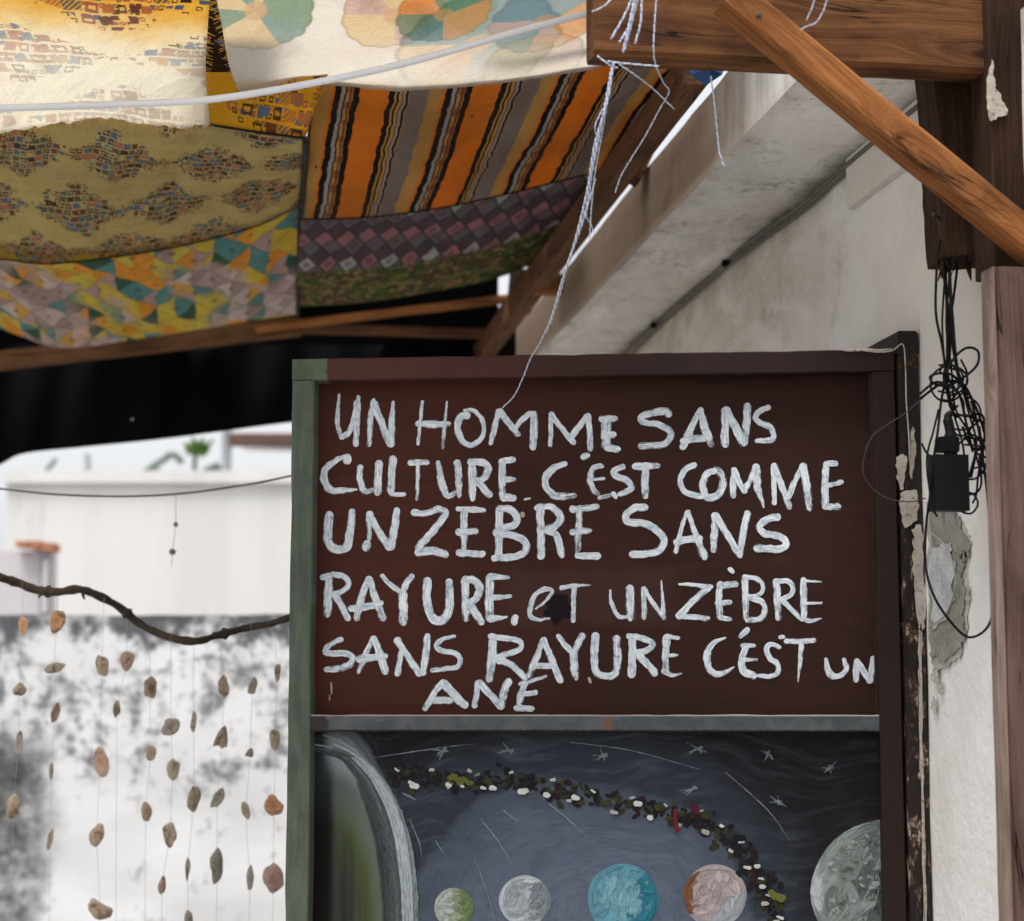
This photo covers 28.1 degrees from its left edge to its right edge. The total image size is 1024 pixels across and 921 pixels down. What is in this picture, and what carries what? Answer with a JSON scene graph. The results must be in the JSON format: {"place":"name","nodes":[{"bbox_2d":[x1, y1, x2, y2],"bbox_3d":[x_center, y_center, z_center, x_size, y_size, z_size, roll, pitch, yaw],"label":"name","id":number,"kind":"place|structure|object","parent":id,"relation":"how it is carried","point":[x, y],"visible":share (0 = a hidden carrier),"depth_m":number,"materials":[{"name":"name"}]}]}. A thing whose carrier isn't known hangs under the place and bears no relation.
{"place":"outdoors","nodes":[
{"label":"outdoors","id":0,"kind":"place"},
{"bbox_2d":[0,614,288,920],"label":"garden wall","id":1,"kind":"structure","parent":0,"point":[66,803],"depth_m":5.93,"materials":[{"name":"white paint"}]},
{"bbox_2d":[0,573,289,645],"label":"branch","id":2,"kind":"object","parent":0,"point":[47,591],"visible":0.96,"depth_m":3.34,"materials":[{"name":"brown plant"}]},
{"bbox_2d":[5,586,27,908],"bbox_3d":[-0.806,0.480,3.326,0.029,0.566,0.007,1,-7,-8],"label":"shell garland","id":3,"kind":"object","parent":2,"relation":"hanging from","point":[12,806],"visible":1,"depth_m":3.33,"materials":[{"name":"brown stone"}]},
{"bbox_2d":[44,606,65,920],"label":"shell garland","id":4,"kind":"object","parent":2,"relation":"hanging from","point":[57,619],"visible":1,"depth_m":3.38,"materials":[{"name":"brown stone"}]},
{"bbox_2d":[88,608,112,919],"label":"shell garland","id":5,"kind":"object","parent":2,"relation":"hanging from","point":[98,910],"visible":1,"depth_m":3.27,"materials":[{"name":"brown stone"}]},
{"bbox_2d":[113,616,134,817],"bbox_3d":[-0.633,0.503,3.324,0.034,0.520,0.008,1,-7,-8],"label":"shell garland","id":6,"kind":"object","parent":2,"relation":"hanging from","point":[127,658],"visible":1,"depth_m":3.34,"materials":[{"name":"brown stone"}]},
{"bbox_2d":[141,633,156,855],"bbox_3d":[-0.596,0.522,3.364,0.024,0.501,0.009,1,-7,-8],"label":"shell garland","id":7,"kind":"object","parent":2,"relation":"hanging from","point":[150,683],"visible":1,"depth_m":3.37,"materials":[{"name":"brown stone"}]},
{"bbox_2d":[158,718,179,920],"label":"shell garland","id":8,"kind":"object","parent":2,"relation":"hanging from","point":[171,726],"visible":1,"depth_m":3.28,"materials":[{"name":"brown stone"}]},
{"bbox_2d":[184,646,200,920],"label":"shell garland","id":9,"kind":"object","parent":2,"relation":"hanging from","point":[193,797],"visible":0.99,"depth_m":3.32,"materials":[{"name":"brown stone"}]},
{"bbox_2d":[210,639,229,918],"bbox_3d":[-0.481,0.528,3.363,0.030,0.490,0.009,0,-7,-1],"label":"shell garland","id":10,"kind":"object","parent":2,"relation":"hanging from","point":[216,857],"visible":1,"depth_m":3.36,"materials":[{"name":"brown stone"}]},
{"bbox_2d":[241,657,256,920],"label":"shell garland","id":11,"kind":"object","parent":2,"relation":"hanging from","point":[245,809],"visible":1,"depth_m":3.27,"materials":[{"name":"brown stone"}]},
{"bbox_2d":[262,640,283,920],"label":"shell garland","id":12,"kind":"object","parent":2,"relation":"hanging from","point":[273,878],"visible":1,"depth_m":3.32,"materials":[{"name":"brown stone"}]},
{"bbox_2d":[0,475,290,496],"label":"overhead wire","id":13,"kind":"object","parent":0,"point":[169,494],"visible":0.86,"depth_m":3.52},
{"bbox_2d":[169,522,177,566],"bbox_3d":[-0.584,0.120,3.531,0.016,0.127,0.003,1,-7,-8],"label":"shell garland","id":14,"kind":"object","parent":13,"relation":"hanging from","point":[172,551],"visible":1,"depth_m":3.53,"materials":[{"name":"grey stone"}]},
{"bbox_2d":[202,462,231,470],"bbox_3d":[-1.372,0.042,9.545,0.160,0.069,0.073,0,-7,0],"label":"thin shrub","id":15,"kind":"object","parent":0,"point":[215,466],"visible":0.48,"depth_m":9.55,"materials":[{"name":"white"}]},
{"bbox_2d":[0,71,727,550],"label":"sky","id":16,"kind":"structure","parent":0,"point":[132,456],"materials":[{"name":"white"}]},
{"bbox_2d":[507,269,531,314],"bbox_3d":[0.019,-0.374,4.527,0.058,0.097,0.051,1,-7,-8],"label":"stub post","id":17,"kind":"object","parent":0,"point":[515,278],"visible":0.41,"depth_m":4.50,"materials":[{"name":"brown wood"}]},
{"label":"rafter","id":18,"kind":"object","parent":17,"relation":"on","visible":0},
{"bbox_2d":[0,278,515,464],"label":"tarpaulin","id":19,"kind":"object","parent":18,"relation":"hanging from","point":[172,394],"visible":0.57,"depth_m":4.99,"materials":[{"name":"black fabric"}]},
{"bbox_2d":[255,294,507,333],"bbox_3d":[-0.293,-0.336,4.694,0.588,0.088,0.031,0,-7,0],"label":"batten","id":20,"kind":"object","parent":18,"relation":"attached to","point":[380,314],"visible":0.97,"depth_m":4.68,"materials":[{"name":"brown wood"}]},
{"bbox_2d":[0,316,301,370],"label":"beam","id":21,"kind":"structure","parent":20,"relation":"attached to","point":[44,355],"depth_m":4.72,"materials":[{"name":"brown wood"}]},
{"bbox_2d":[295,224,559,306],"bbox_3d":[-0.169,-0.410,4.260,0.616,0.134,0.440,0,-7,0],"label":"canopy cloth","id":22,"kind":"object","parent":18,"relation":"on","point":[321,288],"visible":0.9,"depth_m":4.23,"materials":[{"name":"green fabric"}]},
{"bbox_2d":[0,208,301,347],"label":"canopy cloth","id":23,"kind":"object","parent":22,"relation":"attached to","point":[248,275],"visible":0.98,"depth_m":4.04,"materials":[{"name":"multicoloured fabric"}]},
{"bbox_2d":[296,174,593,271],"bbox_3d":[-0.124,-0.452,3.802,0.600,0.122,0.460,0,-7,0],"label":"canopy cloth","id":24,"kind":"object","parent":18,"relation":"on","point":[352,244],"visible":0.97,"depth_m":3.80,"materials":[{"name":"fabric"}]},
{"bbox_2d":[474,69,706,356],"bbox_3d":[0.087,-0.405,4.024,0.036,0.115,2.222,1,-7,-9],"label":"rafter","id":25,"kind":"object","parent":18,"relation":"attached to","point":[549,263],"visible":0.84,"depth_m":3.55,"materials":[{"name":"brown wood"}]},
{"bbox_2d":[301,324,485,338],"bbox_3d":[-0.309,-0.309,4.872,0.602,0.038,0.031,0,-7,0],"label":"batten","id":26,"kind":"object","parent":25,"relation":"attached to","point":[405,331],"visible":0.7,"depth_m":4.86,"materials":[{"name":"brown wood"}]},
{"bbox_2d":[301,66,669,219],"bbox_3d":[-0.056,-0.512,3.246,0.552,0.113,0.724,1,-7,-8],"label":"canopy cloth","id":27,"kind":"object","parent":25,"relation":"on","point":[377,153],"visible":0.87,"depth_m":3.23,"materials":[{"name":"orange fabric"}]},
{"bbox_2d":[0,117,309,264],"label":"canopy cloth","id":28,"kind":"object","parent":27,"relation":"on","point":[94,189],"visible":0.96,"depth_m":3.35,"materials":[{"name":"yellow fabric"}]},
{"bbox_2d":[206,0,230,71],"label":"canopy cloth","id":29,"kind":"object","parent":28,"relation":"on","point":[218,63],"visible":0.06,"depth_m":2.98,"materials":[{"name":"brown fabric"}]},
{"bbox_2d":[532,274,563,296],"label":"spacer block","id":30,"kind":"structure","parent":25,"relation":"attached to","point":[552,289],"depth_m":4.20,"materials":[{"name":"brown wood"}]},
{"bbox_2d":[630,155,652,186],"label":"spacer block","id":31,"kind":"structure","parent":18,"relation":"attached to","point":[636,180],"depth_m":3.58,"materials":[{"name":"brown wood"}]},
{"label":"ground","id":32,"kind":"structure","parent":0,"visible":0},
{"bbox_2d":[0,541,59,614],"bbox_3d":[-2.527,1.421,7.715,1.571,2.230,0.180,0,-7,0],"label":"outhouse","id":33,"kind":"structure","parent":32,"relation":"on","point":[38,566],"depth_m":7.80,"materials":[{"name":"white paint"}]},
{"bbox_2d":[39,555,51,613],"bbox_3d":[-1.775,0.472,7.788,0.041,0.224,0.018,0,-7,0],"label":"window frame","id":34,"kind":"structure","parent":33,"relation":"in","point":[45,560],"depth_m":7.79,"materials":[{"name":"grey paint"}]},
{"bbox_2d":[3,471,291,615],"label":"white building","id":35,"kind":"structure","parent":32,"relation":"on","point":[232,548],"depth_m":9.22,"materials":[{"name":"white paint"}]},
{"bbox_2d":[43,457,57,470],"bbox_3d":[-2.160,0.032,9.565,0.081,0.095,0.022,0,-7,0],"label":"bent stick","id":36,"kind":"object","parent":35,"relation":"on","point":[52,463],"visible":0.61,"depth_m":9.56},
{"bbox_2d":[84,453,90,470],"bbox_3d":[-1.983,0.027,9.566,0.035,0.122,0.030,1,-7,-8],"label":"parapet rod","id":37,"kind":"object","parent":35,"relation":"on","point":[87,458],"visible":0.71,"depth_m":9.56,"materials":[{"name":"grey paint"}]},
{"bbox_2d":[142,451,183,470],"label":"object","id":38,"kind":"object","parent":35,"relation":"on","point":[162,460],"visible":0.74,"depth_m":9.55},
{"bbox_2d":[183,436,214,470],"bbox_3d":[-1.458,-0.015,9.549,0.152,0.203,0.066,0,-7,0],"label":"green plant","id":39,"kind":"object","parent":35,"relation":"on","point":[196,449],"visible":0.86,"depth_m":9.54,"materials":[{"name":"green plant"}]},
{"bbox_2d":[221,430,291,470],"bbox_3d":[-0.906,-0.006,9.832,0.874,0.246,0.920,0,-7,0],"label":"roof shelter","id":40,"kind":"object","parent":35,"relation":"on","point":[263,440],"visible":0.4,"depth_m":9.40,"materials":[{"name":"grey paint"}]},
{"bbox_2d":[516,7,1023,920],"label":"house","id":41,"kind":"structure","parent":32,"relation":"on","point":[796,223],"depth_m":3.06,"materials":[{"name":"white paint"}]},
{"bbox_2d":[714,0,1023,266],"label":"brace","id":42,"kind":"object","parent":41,"relation":"attached to","point":[821,73],"visible":1,"depth_m":2.36,"materials":[{"name":"wood"}]},
{"bbox_2d":[800,0,826,29],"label":"rope","id":43,"kind":"object","parent":42,"relation":"hanging from","point":[809,14],"visible":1,"depth_m":2.24,"materials":[{"name":"fabric"}]},
{"bbox_2d":[863,331,931,920],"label":"door frame","id":44,"kind":"object","parent":41,"relation":"attached to","point":[903,345],"visible":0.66,"depth_m":2.73,"materials":[{"name":"brown wood"}]},
{"bbox_2d":[285,348,906,920],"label":"sign board","id":45,"kind":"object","parent":44,"relation":"attached to","point":[597,638],"depth_m":2.80,"materials":[{"name":"brown paint"}]},
{"bbox_2d":[915,80,974,280],"bbox_3d":[0.548,-0.430,2.548,0.088,0.425,0.073,1,-7,-8],"label":"broken post","id":46,"kind":"object","parent":41,"relation":"attached to","point":[944,115],"visible":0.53,"depth_m":2.51,"materials":[{"name":"brown wood"}]},
{"bbox_2d":[862,212,990,638],"bbox_3d":[0.548,-0.032,2.572,0.148,0.516,0.256,-4,-8,29],"label":"wire tangle","id":47,"kind":"object","parent":46,"relation":"hanging from","point":[947,384],"visible":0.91,"depth_m":2.48,"materials":[{"name":"metal"}]},
{"bbox_2d":[928,410,969,524],"bbox_3d":[0.526,0.008,2.468,0.042,0.140,0.024,1,-7,-8],"label":"power adapter","id":48,"kind":"object","parent":47,"relation":"hanging from","point":[950,490],"visible":1,"depth_m":2.46,"materials":[{"name":"black plastic"}]},
{"bbox_2d":[971,0,1023,281],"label":"post","id":49,"kind":"object","parent":41,"relation":"attached to","point":[996,115],"visible":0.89,"depth_m":2.44,"materials":[{"name":"brown wood"}]},
{"bbox_2d":[586,0,983,82],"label":"beam","id":50,"kind":"structure","parent":49,"relation":"attached to","point":[933,40],"depth_m":2.43,"materials":[{"name":"brown wood"}]},
{"bbox_2d":[217,0,602,91],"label":"canopy cloth","id":51,"kind":"object","parent":50,"relation":"on","point":[270,43],"visible":0.84,"depth_m":2.73,"materials":[{"name":"white fabric"}]},
{"bbox_2d":[0,0,233,138],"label":"canopy cloth","id":52,"kind":"object","parent":51,"relation":"attached to","point":[57,51],"visible":0.95,"depth_m":2.74,"materials":[{"name":"white fabric"}]},
{"bbox_2d":[206,72,326,139],"bbox_3d":[-0.371,-0.509,2.948,0.225,0.061,0.132,0,-7,0],"label":"canopy cloth","id":53,"kind":"object","parent":52,"relation":"on","point":[288,114],"visible":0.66,"depth_m":2.96,"materials":[{"name":"yellow fabric"}]},
{"bbox_2d":[0,10,585,111],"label":"white cable","id":54,"kind":"object","parent":51,"relation":"hanging from","point":[306,83],"visible":0.9,"depth_m":2.51,"materials":[{"name":"white plastic"}]},
{"bbox_2d":[546,63,614,332],"bbox_3d":[0.074,-0.311,2.473,0.015,0.274,0.253,2,-7,-17],"label":"rope","id":55,"kind":"object","parent":50,"relation":"hanging from","point":[591,169],"visible":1,"depth_m":2.42,"materials":[{"name":"fabric"}]},
{"bbox_2d":[502,323,548,407],"bbox_3d":[0.021,-0.121,2.635,0.009,0.085,0.171,3,-7,-20],"label":"rope","id":56,"kind":"object","parent":55,"relation":"hanging from","point":[527,366],"visible":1,"depth_m":2.65,"materials":[{"name":"fabric"}]},
{"bbox_2d":[586,109,606,238],"bbox_3d":[0.099,-0.339,2.398,0.017,0.148,0.064,1,-7,-8],"label":"rope","id":57,"kind":"object","parent":55,"relation":"hanging from","point":[594,174],"visible":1,"depth_m":2.41,"materials":[{"name":"fabric"}]},
{"bbox_2d":[592,0,658,68],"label":"rope","id":58,"kind":"object","parent":50,"relation":"attached to","point":[604,5],"visible":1,"depth_m":2.33,"materials":[{"name":"fabric"}]},
{"bbox_2d":[610,0,642,52],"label":"rope","id":59,"kind":"object","parent":50,"relation":"hanging from","point":[632,15],"visible":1,"depth_m":2.34,"materials":[{"name":"fabric"}]},
{"bbox_2d":[615,0,674,192],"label":"rope","id":60,"kind":"object","parent":50,"relation":"hanging from","point":[664,99],"visible":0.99,"depth_m":2.44,"materials":[{"name":"fabric"}]},
{"bbox_2d":[690,70,722,84],"bbox_3d":[0.238,-0.473,2.494,0.048,0.030,0.020,0,-7,0],"label":"plastic scrap","id":61,"kind":"object","parent":50,"relation":"attached to","point":[702,76],"visible":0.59,"depth_m":2.49,"materials":[{"name":"blue plastic"}]},
{"bbox_2d":[710,76,724,166],"bbox_3d":[0.240,-0.399,2.417,0.008,0.104,0.028,-6,-9,40],"label":"rope","id":62,"kind":"object","parent":50,"relation":"hanging from","point":[716,121],"visible":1,"depth_m":2.42,"materials":[{"name":"fabric"}]},
{"bbox_2d":[981,266,1023,920],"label":"column","id":63,"kind":"structure","parent":32,"relation":"on","point":[1002,290],"depth_m":2.32,"materials":[{"name":"brown wood"}]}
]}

